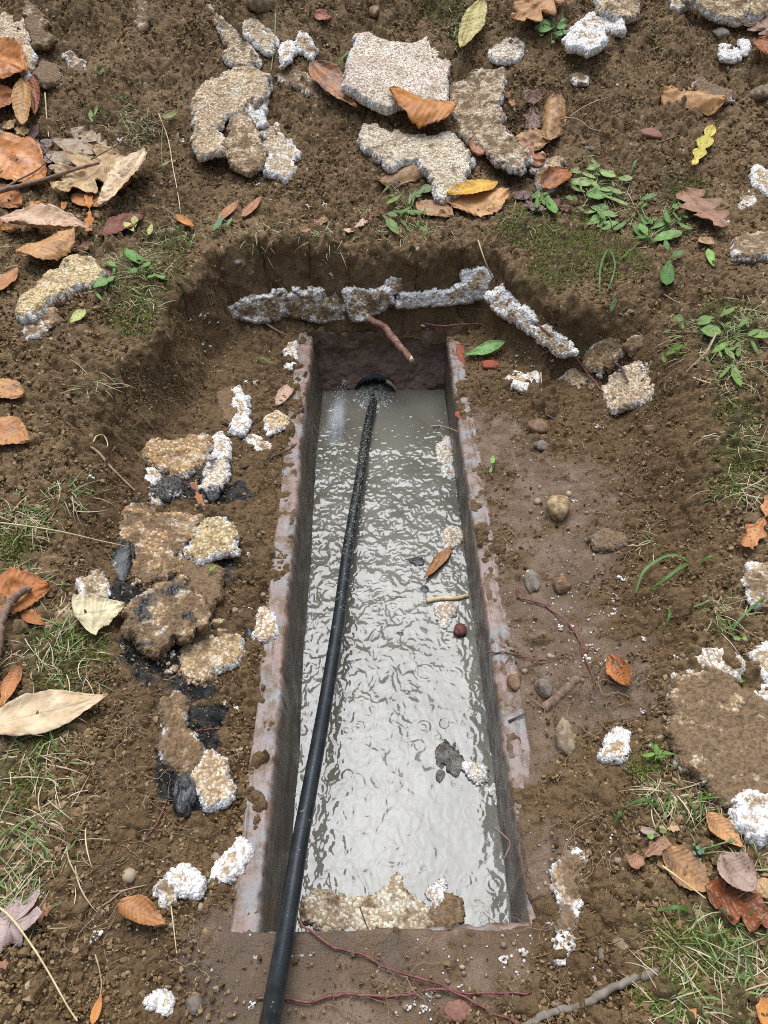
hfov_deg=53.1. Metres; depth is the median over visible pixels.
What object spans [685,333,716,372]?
straw
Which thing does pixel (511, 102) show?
fallen leaf
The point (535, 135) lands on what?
fallen leaf
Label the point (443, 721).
bubble
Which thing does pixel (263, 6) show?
cobble
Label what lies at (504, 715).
root fibres
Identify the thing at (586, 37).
foam chunk
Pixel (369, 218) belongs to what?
fallen leaf
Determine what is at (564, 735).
stone
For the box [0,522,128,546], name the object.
straw
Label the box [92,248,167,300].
weed
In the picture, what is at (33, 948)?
straw
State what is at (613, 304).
weed
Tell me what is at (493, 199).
fallen leaf
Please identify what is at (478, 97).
foam chunk
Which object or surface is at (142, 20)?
foam chunk
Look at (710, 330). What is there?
weed
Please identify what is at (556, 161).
foam chunk
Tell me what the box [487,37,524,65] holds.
foam chunk
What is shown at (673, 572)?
grass blade
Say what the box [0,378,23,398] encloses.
fallen leaf
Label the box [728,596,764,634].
grass blade
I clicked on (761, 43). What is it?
fallen leaf
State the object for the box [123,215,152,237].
weed
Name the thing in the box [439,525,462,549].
foam chunk
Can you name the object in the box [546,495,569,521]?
stone
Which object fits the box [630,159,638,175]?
grass blade
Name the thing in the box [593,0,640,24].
foam chunk
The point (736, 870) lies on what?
fallen leaf
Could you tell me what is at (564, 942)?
foam chunk
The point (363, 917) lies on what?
twig
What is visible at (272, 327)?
root
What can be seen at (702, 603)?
grass blade
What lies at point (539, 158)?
fallen leaf
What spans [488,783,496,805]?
foam chunk
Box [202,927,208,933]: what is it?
stone
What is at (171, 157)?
straw
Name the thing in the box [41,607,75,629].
foam chunk
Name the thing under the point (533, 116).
fallen leaf
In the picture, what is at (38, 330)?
foam chunk
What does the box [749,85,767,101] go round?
stone
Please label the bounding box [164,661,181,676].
foam fragment
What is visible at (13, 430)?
fallen leaf
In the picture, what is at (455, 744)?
bubble
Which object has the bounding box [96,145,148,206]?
fallen leaf
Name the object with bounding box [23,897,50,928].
fallen leaf
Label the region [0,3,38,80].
foam chunk
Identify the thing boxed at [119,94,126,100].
weed
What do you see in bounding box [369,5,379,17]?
stone
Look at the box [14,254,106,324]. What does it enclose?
foam chunk
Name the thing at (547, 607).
root
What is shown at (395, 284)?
foam chunk
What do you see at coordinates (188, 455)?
foam chunk
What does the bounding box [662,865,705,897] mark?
straw
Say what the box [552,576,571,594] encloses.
stone
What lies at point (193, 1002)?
stone
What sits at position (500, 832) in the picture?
twig
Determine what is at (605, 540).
stone
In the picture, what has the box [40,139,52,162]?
fallen leaf
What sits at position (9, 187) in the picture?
twig
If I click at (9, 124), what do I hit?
fallen leaf
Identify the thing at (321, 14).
fallen leaf
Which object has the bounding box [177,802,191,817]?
sludge lump
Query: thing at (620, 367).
twig
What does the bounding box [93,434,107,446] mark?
straw
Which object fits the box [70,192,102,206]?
fallen leaf
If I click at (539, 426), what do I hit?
stone
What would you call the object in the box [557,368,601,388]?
foam chunk
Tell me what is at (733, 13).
foam chunk
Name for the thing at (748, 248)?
foam chunk
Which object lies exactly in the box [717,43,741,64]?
foam chunk
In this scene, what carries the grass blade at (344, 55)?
on the ground at (572, 316)
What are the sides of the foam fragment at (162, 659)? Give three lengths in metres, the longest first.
0.029 x 0.022 x 0.014 m
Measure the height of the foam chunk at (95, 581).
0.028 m
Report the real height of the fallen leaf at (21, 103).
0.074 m
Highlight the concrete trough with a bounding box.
[230,329,535,932]
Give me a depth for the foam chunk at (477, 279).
1.81 m
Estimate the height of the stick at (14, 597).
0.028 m
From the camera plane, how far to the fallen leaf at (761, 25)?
2.10 m
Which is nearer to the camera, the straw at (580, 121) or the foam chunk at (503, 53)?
the straw at (580, 121)
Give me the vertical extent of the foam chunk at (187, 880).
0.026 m
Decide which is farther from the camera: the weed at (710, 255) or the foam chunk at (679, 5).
the foam chunk at (679, 5)
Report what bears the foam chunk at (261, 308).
on the ground at (572, 316)
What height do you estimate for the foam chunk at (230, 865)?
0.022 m
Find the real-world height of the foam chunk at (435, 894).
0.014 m
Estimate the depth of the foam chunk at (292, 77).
2.08 m
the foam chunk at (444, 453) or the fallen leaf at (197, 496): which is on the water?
the foam chunk at (444, 453)
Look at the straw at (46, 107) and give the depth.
2.00 m
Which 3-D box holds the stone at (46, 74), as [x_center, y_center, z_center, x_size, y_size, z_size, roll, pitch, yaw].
[-0.889,-1.154,2.032,0.091,0.049,0.100,13,46,13]
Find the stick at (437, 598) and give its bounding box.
[426,594,468,602]
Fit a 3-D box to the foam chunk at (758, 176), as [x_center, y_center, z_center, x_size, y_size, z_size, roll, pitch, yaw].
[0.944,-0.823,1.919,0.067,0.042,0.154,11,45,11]
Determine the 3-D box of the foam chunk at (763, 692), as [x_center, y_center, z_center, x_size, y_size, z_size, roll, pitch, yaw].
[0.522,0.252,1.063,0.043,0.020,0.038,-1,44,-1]
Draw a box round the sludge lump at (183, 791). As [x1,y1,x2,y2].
[169,772,197,814]
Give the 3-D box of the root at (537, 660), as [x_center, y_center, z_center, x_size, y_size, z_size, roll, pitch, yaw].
[0.222,0.222,1.175,0.127,0.028,0.042,-1,44,-1]
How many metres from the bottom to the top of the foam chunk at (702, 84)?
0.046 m
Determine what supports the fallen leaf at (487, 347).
on the ground at (572, 316)
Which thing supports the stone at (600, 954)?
on the ground at (572, 316)
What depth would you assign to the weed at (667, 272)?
1.63 m
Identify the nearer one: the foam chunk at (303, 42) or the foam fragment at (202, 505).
the foam fragment at (202, 505)
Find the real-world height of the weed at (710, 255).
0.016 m
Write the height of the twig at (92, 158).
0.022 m
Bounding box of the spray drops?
[315,383,348,491]
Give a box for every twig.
[0,156,99,193]
[91,142,121,159]
[96,885,145,909]
[359,907,368,929]
[493,826,510,858]
[508,713,524,721]
[545,414,567,427]
[613,361,628,382]
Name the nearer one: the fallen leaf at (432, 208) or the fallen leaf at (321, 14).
the fallen leaf at (432, 208)
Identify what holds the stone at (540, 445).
on the ground at (572, 316)
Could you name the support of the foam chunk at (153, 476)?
on the ground at (572, 316)
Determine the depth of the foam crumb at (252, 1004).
0.85 m
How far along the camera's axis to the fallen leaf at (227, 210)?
1.85 m
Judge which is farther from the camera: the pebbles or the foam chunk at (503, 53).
the foam chunk at (503, 53)
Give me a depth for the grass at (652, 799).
0.98 m
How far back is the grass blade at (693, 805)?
0.95 m
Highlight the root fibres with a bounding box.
[0,13,742,1023]
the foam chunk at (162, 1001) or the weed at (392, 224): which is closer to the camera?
the foam chunk at (162, 1001)
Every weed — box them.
[69,308,85,323]
[87,102,98,123]
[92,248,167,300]
[94,65,104,73]
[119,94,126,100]
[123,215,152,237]
[161,109,179,167]
[211,215,231,236]
[382,183,430,245]
[489,455,494,472]
[531,190,583,213]
[535,13,566,42]
[569,155,632,204]
[579,343,590,353]
[585,187,626,232]
[609,293,617,311]
[622,193,694,257]
[641,742,677,767]
[647,812,666,838]
[660,239,682,284]
[662,306,767,386]
[690,828,741,864]
[706,248,714,266]
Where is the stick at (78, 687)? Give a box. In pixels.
[72,661,106,691]
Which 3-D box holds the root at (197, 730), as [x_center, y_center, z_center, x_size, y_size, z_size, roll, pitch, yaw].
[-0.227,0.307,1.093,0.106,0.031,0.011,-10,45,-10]
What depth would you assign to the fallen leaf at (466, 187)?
1.89 m
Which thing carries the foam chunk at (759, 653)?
on the ground at (572, 316)
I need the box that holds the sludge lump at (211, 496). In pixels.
[202,488,220,503]
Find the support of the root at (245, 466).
on the ground at (572, 316)
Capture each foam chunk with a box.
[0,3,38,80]
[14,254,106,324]
[21,0,55,50]
[21,319,48,340]
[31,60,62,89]
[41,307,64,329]
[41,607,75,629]
[61,50,86,73]
[75,569,110,598]
[118,503,204,584]
[120,574,212,660]
[134,0,150,34]
[140,433,213,479]
[142,988,175,1017]
[145,467,162,484]
[147,475,184,507]
[151,875,178,910]
[156,689,205,775]
[165,862,207,901]
[178,554,225,612]
[178,618,246,683]
[183,516,241,565]
[190,66,271,161]
[190,748,237,813]
[196,456,232,494]
[206,3,261,68]
[207,836,253,884]
[209,431,231,460]
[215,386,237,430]
[222,112,267,177]
[227,288,287,323]
[228,385,252,437]
[242,13,279,57]
[242,433,271,450]
[246,78,272,139]
[251,606,279,643]
[258,119,301,184]
[263,410,289,436]
[276,40,297,69]
[276,65,330,104]
[282,340,298,370]
[283,285,345,323]
[293,30,318,61]
[299,871,430,931]
[340,32,450,115]
[341,285,395,322]
[356,123,475,204]
[383,276,403,294]
[394,282,474,308]
[424,878,447,908]
[427,893,465,927]
[433,601,456,628]
[435,436,452,464]
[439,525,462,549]
[440,464,454,478]
[449,66,533,176]
[459,266,494,301]
[461,761,488,785]
[484,283,539,328]
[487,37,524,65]
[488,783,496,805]
[505,370,540,392]
[518,320,578,358]
[528,151,547,174]
[534,156,565,195]
[549,847,587,934]
[553,931,576,967]
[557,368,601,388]
[561,11,626,58]
[568,72,588,87]
[582,337,625,378]
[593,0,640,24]
[596,726,631,764]
[600,360,655,415]
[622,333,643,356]
[663,666,767,810]
[667,0,688,13]
[681,0,767,27]
[686,647,745,681]
[691,76,735,104]
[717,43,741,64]
[726,788,767,849]
[729,231,767,264]
[736,38,751,56]
[738,190,757,209]
[740,561,767,610]
[746,640,767,683]
[748,164,767,196]
[753,683,767,700]
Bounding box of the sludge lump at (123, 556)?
[109,540,135,581]
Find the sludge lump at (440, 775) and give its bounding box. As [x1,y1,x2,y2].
[435,769,444,782]
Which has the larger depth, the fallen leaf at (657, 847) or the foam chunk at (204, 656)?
the foam chunk at (204, 656)
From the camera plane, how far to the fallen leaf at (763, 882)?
0.90 m
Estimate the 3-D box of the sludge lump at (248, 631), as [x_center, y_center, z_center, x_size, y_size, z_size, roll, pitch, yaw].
[-0.216,0.192,1.226,0.017,0.014,0.026,-1,44,-1]
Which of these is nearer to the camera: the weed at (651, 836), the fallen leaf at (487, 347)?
the weed at (651, 836)
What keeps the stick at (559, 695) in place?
on the ground at (572, 316)
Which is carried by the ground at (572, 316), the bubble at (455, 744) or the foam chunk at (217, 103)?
the foam chunk at (217, 103)
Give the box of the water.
[293,379,511,931]
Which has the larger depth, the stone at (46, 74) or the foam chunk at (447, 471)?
the stone at (46, 74)
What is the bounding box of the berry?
[453,623,466,636]
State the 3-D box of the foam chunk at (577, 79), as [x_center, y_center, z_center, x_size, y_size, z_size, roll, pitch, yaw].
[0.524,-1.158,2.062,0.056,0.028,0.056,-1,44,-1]
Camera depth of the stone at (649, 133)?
1.98 m
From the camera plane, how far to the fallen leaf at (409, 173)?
1.93 m
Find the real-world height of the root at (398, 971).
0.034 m
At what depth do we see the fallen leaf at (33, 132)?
1.96 m
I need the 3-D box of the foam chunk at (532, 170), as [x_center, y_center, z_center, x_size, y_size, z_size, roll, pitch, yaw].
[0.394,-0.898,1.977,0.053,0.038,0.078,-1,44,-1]
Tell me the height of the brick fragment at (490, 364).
0.024 m
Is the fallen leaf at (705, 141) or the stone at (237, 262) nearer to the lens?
the stone at (237, 262)
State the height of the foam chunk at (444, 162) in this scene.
0.103 m
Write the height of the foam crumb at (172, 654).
0.009 m
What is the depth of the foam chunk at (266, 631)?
1.23 m
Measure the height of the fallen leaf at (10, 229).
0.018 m
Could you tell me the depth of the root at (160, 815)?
0.97 m
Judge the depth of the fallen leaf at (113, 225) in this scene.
1.78 m
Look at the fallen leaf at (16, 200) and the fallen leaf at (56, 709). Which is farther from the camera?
the fallen leaf at (16, 200)
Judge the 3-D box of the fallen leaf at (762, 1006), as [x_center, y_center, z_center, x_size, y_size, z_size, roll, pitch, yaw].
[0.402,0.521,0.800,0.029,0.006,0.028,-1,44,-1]
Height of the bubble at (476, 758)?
0.005 m
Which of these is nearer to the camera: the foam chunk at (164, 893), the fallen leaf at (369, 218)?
the foam chunk at (164, 893)
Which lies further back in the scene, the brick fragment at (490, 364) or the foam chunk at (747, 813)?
the brick fragment at (490, 364)
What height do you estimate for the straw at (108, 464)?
0.078 m
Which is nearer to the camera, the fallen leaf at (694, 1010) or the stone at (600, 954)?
the fallen leaf at (694, 1010)
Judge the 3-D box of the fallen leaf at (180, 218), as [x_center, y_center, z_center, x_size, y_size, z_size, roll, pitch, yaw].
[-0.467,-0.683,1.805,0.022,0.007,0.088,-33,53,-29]
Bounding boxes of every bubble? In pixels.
[420,585,428,593]
[439,717,448,726]
[453,742,458,747]
[473,755,479,762]
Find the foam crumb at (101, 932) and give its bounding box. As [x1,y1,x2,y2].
[89,925,103,943]
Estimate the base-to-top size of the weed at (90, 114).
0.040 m
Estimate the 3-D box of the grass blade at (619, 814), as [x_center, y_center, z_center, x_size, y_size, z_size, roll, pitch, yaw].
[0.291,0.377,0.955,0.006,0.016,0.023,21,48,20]
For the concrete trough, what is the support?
on the ground at (572, 316)
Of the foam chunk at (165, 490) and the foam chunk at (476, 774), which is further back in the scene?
the foam chunk at (165, 490)
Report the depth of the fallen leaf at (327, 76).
2.06 m
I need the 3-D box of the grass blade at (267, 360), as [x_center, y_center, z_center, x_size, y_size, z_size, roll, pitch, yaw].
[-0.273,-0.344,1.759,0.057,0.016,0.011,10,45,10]
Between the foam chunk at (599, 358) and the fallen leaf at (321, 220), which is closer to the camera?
the foam chunk at (599, 358)
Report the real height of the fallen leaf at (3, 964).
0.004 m
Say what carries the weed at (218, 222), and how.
on the ground at (572, 316)
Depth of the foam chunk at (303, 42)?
2.11 m
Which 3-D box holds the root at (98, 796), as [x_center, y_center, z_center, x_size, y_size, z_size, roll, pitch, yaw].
[-0.351,0.367,0.973,0.089,0.023,0.027,17,47,17]
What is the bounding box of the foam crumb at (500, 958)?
[498,954,512,968]
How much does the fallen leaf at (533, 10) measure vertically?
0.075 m
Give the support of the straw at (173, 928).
on the ground at (572, 316)
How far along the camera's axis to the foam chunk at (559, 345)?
1.64 m
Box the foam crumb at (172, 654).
[170,650,175,658]
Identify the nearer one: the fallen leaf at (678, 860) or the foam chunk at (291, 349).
the fallen leaf at (678, 860)
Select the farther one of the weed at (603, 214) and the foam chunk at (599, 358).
the weed at (603, 214)
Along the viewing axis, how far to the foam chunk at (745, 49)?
2.09 m
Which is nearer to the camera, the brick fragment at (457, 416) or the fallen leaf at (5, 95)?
the brick fragment at (457, 416)
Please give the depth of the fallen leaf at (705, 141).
1.96 m
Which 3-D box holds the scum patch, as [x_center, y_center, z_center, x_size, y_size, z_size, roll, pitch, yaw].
[0.106,0.391,1.222,0.052,0.008,0.068,-26,50,-24]
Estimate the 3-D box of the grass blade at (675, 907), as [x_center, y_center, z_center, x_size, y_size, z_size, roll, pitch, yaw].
[0.332,0.453,0.874,0.043,0.020,0.006,-1,44,-1]
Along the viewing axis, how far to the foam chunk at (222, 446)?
1.51 m
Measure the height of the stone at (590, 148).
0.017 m
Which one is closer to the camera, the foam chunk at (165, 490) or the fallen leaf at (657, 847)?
the fallen leaf at (657, 847)
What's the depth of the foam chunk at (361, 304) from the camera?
1.80 m
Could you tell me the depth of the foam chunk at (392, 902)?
1.05 m
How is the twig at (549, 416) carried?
on the ground at (572, 316)
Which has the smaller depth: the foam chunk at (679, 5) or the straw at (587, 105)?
the straw at (587, 105)
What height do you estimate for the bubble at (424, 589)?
0.008 m
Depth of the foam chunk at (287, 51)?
2.09 m
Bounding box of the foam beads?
[54,15,750,1023]
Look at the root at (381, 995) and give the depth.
0.85 m
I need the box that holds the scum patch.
[435,739,464,778]
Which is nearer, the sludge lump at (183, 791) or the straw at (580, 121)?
the sludge lump at (183, 791)
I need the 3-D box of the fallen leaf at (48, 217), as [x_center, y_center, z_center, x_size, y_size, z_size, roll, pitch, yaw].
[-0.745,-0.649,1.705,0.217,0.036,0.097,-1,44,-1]
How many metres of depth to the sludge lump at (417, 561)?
1.51 m
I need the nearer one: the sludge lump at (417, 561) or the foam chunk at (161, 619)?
the foam chunk at (161, 619)
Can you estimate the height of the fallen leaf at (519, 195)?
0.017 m
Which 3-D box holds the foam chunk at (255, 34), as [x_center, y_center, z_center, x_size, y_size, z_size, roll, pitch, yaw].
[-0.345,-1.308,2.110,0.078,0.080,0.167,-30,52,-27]
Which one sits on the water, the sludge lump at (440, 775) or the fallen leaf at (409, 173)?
the sludge lump at (440, 775)
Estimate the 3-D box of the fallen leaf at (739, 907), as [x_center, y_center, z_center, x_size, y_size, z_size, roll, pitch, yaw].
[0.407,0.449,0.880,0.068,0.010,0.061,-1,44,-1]
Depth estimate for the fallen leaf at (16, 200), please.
1.85 m
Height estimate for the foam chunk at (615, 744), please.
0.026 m
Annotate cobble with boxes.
[244,0,273,12]
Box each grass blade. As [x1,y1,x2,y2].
[252,357,270,363]
[336,50,349,63]
[599,249,615,295]
[613,809,621,824]
[624,797,656,807]
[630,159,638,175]
[635,554,687,594]
[649,564,688,589]
[657,905,689,913]
[663,607,670,629]
[686,797,695,821]
[693,600,709,607]
[701,555,717,562]
[713,611,720,636]
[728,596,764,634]
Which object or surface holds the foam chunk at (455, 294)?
on the ground at (572, 316)
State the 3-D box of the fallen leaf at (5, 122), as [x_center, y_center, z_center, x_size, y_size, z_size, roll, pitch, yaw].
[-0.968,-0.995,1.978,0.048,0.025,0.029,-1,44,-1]
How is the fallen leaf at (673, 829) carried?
on the ground at (572, 316)
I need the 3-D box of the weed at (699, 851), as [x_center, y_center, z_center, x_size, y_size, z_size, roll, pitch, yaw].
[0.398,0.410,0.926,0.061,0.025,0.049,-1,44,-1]
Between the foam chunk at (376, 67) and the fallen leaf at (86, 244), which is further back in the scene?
the foam chunk at (376, 67)
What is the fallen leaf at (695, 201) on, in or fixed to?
on the ground at (572, 316)
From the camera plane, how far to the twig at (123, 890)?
0.91 m
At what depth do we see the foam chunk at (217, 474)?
1.45 m
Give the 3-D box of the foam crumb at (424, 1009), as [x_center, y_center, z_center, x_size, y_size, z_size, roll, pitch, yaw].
[0.046,0.549,0.848,0.013,0.006,0.010,7,59,2]
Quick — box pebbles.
[253,954,379,971]
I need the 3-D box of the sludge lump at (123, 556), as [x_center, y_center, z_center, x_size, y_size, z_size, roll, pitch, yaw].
[-0.434,0.087,1.242,0.053,0.018,0.168,-1,44,-1]
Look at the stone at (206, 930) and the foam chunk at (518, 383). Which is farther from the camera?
the foam chunk at (518, 383)
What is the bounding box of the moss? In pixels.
[0,0,767,1023]
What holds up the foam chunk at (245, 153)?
on the ground at (572, 316)
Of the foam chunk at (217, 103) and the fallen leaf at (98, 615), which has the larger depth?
the foam chunk at (217, 103)
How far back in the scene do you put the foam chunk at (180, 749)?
1.05 m
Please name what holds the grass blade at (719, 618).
on the ground at (572, 316)
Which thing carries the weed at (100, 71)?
on the ground at (572, 316)
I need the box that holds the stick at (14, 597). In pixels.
[0,585,32,657]
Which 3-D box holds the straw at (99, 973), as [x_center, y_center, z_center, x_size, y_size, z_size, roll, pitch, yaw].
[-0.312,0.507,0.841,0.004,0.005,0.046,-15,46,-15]
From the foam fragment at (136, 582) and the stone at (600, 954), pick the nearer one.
the stone at (600, 954)
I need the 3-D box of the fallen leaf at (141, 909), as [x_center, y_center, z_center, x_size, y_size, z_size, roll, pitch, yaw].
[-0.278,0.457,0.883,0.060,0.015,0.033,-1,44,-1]
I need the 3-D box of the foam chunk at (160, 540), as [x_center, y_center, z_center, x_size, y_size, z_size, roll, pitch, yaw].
[-0.392,0.062,1.298,0.146,0.080,0.204,-1,44,-1]
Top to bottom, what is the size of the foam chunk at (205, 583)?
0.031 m
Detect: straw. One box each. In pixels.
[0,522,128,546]
[0,907,77,1020]
[44,92,48,136]
[90,446,134,490]
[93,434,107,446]
[95,954,101,996]
[158,113,180,212]
[171,906,176,952]
[271,13,276,70]
[477,240,492,277]
[541,117,605,132]
[569,96,616,116]
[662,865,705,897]
[664,294,695,303]
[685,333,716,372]
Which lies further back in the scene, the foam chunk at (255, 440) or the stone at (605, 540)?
the foam chunk at (255, 440)
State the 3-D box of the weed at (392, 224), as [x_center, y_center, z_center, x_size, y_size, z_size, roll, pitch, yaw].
[0.060,-0.715,1.840,0.131,0.043,0.270,-1,44,-1]
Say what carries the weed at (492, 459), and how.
on the ground at (572, 316)
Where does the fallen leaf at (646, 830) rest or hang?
on the ground at (572, 316)
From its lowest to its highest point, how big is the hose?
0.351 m
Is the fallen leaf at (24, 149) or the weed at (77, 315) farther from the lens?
the fallen leaf at (24, 149)
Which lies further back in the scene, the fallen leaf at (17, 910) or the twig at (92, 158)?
the twig at (92, 158)
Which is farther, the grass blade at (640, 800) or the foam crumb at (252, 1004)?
the grass blade at (640, 800)
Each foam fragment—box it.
[131,575,141,586]
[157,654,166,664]
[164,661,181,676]
[180,675,200,686]
[193,500,208,511]
[230,746,242,755]
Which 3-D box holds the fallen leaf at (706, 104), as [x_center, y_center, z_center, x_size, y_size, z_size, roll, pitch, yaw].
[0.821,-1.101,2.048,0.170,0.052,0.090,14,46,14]
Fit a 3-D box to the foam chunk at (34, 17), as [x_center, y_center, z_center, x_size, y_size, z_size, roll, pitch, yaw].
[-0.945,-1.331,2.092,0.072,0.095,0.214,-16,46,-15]
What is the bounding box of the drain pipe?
[355,374,396,392]
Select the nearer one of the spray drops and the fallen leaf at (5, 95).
the spray drops
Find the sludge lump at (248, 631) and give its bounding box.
[244,626,252,637]
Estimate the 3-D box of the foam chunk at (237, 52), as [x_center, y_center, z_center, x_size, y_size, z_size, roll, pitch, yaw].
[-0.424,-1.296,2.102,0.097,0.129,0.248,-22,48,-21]
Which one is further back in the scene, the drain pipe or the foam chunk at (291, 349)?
the drain pipe
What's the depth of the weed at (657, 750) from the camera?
1.00 m
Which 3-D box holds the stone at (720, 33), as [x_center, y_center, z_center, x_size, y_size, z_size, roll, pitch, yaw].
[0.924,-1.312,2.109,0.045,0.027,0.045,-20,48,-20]
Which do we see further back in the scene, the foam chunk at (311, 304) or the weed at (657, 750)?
the foam chunk at (311, 304)
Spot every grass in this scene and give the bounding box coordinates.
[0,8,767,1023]
[0,19,767,1023]
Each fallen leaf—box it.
[0,36,27,78]
[0,84,11,107]
[0,130,46,184]
[0,184,21,208]
[0,203,96,230]
[0,221,20,232]
[0,265,18,290]
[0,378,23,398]
[0,415,30,444]
[0,567,50,613]
[0,664,21,707]
[0,689,111,735]
[0,889,41,953]
[0,959,8,969]
[1,119,16,130]
[2,120,29,136]
[5,593,124,658]
[11,77,30,124]
[16,226,75,260]
[21,72,39,114]
[21,609,44,624]
[22,126,48,155]
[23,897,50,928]
[29,201,39,204]
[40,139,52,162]
[45,125,97,171]
[50,144,124,193]
[61,202,66,210]
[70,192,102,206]
[71,238,93,252]
[77,130,106,146]
[84,192,93,230]
[90,993,101,1023]
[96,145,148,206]
[98,212,142,236]
[99,177,131,194]
[117,895,166,925]
[175,214,194,226]
[189,481,203,503]
[218,198,238,218]
[242,194,261,216]
[275,383,293,405]
[298,215,327,232]
[308,60,357,107]
[314,9,331,19]
[344,218,368,232]
[363,209,382,219]
[374,165,423,189]
[389,86,456,128]
[416,199,453,217]
[423,546,451,578]
[445,187,509,217]
[446,179,497,194]
[458,0,486,47]
[463,340,505,354]
[468,131,545,166]
[504,92,515,106]
[511,0,564,22]
[512,190,547,211]
[515,128,549,150]
[523,87,543,129]
[539,91,566,140]
[541,165,571,189]
[555,198,570,211]
[605,655,631,686]
[627,834,671,868]
[640,827,660,836]
[659,824,679,832]
[660,85,726,115]
[662,845,710,891]
[676,187,729,227]
[687,1008,696,1021]
[692,123,715,164]
[698,237,714,244]
[705,877,767,932]
[706,812,744,848]
[717,852,757,891]
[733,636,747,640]
[735,495,767,549]
[744,16,767,34]
[751,877,767,898]
[753,34,767,54]
[756,998,767,1023]
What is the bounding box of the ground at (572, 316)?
[0,0,767,1023]
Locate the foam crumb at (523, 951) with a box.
[518,948,528,962]
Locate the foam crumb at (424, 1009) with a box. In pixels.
[420,1005,430,1014]
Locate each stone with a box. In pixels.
[185,993,202,1014]
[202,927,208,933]
[234,259,241,265]
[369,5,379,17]
[506,673,520,691]
[524,570,539,593]
[526,418,549,433]
[534,440,548,451]
[534,678,552,698]
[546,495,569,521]
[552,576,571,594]
[555,716,574,755]
[584,146,593,151]
[587,527,629,552]
[597,947,605,960]
[612,938,630,950]
[639,128,662,138]
[642,425,653,434]
[712,27,730,39]
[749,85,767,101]
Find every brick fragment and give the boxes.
[442,999,471,1023]
[455,411,460,418]
[456,344,464,364]
[481,360,499,369]
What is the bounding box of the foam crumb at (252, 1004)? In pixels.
[248,1001,255,1009]
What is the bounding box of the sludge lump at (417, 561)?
[406,557,424,566]
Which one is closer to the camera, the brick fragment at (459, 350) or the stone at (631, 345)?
the stone at (631, 345)
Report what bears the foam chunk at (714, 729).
on the ground at (572, 316)
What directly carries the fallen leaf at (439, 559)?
on the water
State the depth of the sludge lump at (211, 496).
1.42 m
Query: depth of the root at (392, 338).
1.77 m
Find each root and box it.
[74,790,128,810]
[138,800,166,850]
[194,727,254,731]
[239,443,296,469]
[255,987,531,1003]
[264,322,288,335]
[297,918,514,1022]
[366,316,413,362]
[401,322,481,326]
[430,425,457,431]
[485,651,572,672]
[516,587,597,691]
[535,323,603,392]
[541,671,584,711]
[657,135,678,143]
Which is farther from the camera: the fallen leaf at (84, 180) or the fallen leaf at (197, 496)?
the fallen leaf at (84, 180)
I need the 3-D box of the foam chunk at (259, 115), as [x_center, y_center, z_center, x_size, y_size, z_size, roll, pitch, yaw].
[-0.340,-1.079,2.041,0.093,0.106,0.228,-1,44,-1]
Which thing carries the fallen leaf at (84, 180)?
on the ground at (572, 316)
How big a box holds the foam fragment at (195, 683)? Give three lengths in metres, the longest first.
0.032 x 0.019 x 0.014 m
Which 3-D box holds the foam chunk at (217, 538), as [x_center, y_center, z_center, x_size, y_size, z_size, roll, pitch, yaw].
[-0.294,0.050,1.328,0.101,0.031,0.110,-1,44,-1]
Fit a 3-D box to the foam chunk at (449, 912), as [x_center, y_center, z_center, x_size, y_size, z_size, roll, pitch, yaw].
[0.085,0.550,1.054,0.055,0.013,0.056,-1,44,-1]
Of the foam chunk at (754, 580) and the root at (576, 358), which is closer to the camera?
the foam chunk at (754, 580)
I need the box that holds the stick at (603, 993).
[521,967,660,1023]
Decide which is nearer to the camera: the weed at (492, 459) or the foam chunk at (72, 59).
the weed at (492, 459)
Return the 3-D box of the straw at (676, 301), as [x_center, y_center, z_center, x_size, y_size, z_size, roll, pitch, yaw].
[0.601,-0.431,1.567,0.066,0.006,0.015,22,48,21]
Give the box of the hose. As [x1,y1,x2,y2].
[259,379,377,1023]
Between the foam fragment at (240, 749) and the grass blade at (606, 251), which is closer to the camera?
the foam fragment at (240, 749)
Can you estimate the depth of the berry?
1.39 m
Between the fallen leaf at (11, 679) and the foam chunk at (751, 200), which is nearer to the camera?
the fallen leaf at (11, 679)
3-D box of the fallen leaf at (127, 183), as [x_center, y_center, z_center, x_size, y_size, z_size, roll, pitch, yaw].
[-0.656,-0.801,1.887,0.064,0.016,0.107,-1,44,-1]
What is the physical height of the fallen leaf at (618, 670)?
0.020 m
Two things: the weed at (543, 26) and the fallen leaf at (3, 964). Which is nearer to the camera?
the fallen leaf at (3, 964)
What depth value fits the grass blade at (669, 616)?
1.14 m
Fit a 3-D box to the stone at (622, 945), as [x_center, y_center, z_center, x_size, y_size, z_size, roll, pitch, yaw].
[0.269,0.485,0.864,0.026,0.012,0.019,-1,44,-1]
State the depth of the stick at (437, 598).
1.45 m
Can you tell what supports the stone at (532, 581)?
on the ground at (572, 316)
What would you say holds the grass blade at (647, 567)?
on the ground at (572, 316)
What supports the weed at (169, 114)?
on the ground at (572, 316)
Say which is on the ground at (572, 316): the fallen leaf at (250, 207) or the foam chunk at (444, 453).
the fallen leaf at (250, 207)
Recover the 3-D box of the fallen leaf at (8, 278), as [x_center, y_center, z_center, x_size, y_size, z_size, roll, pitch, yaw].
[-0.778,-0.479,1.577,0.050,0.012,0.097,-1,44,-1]
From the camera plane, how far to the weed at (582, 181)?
1.92 m

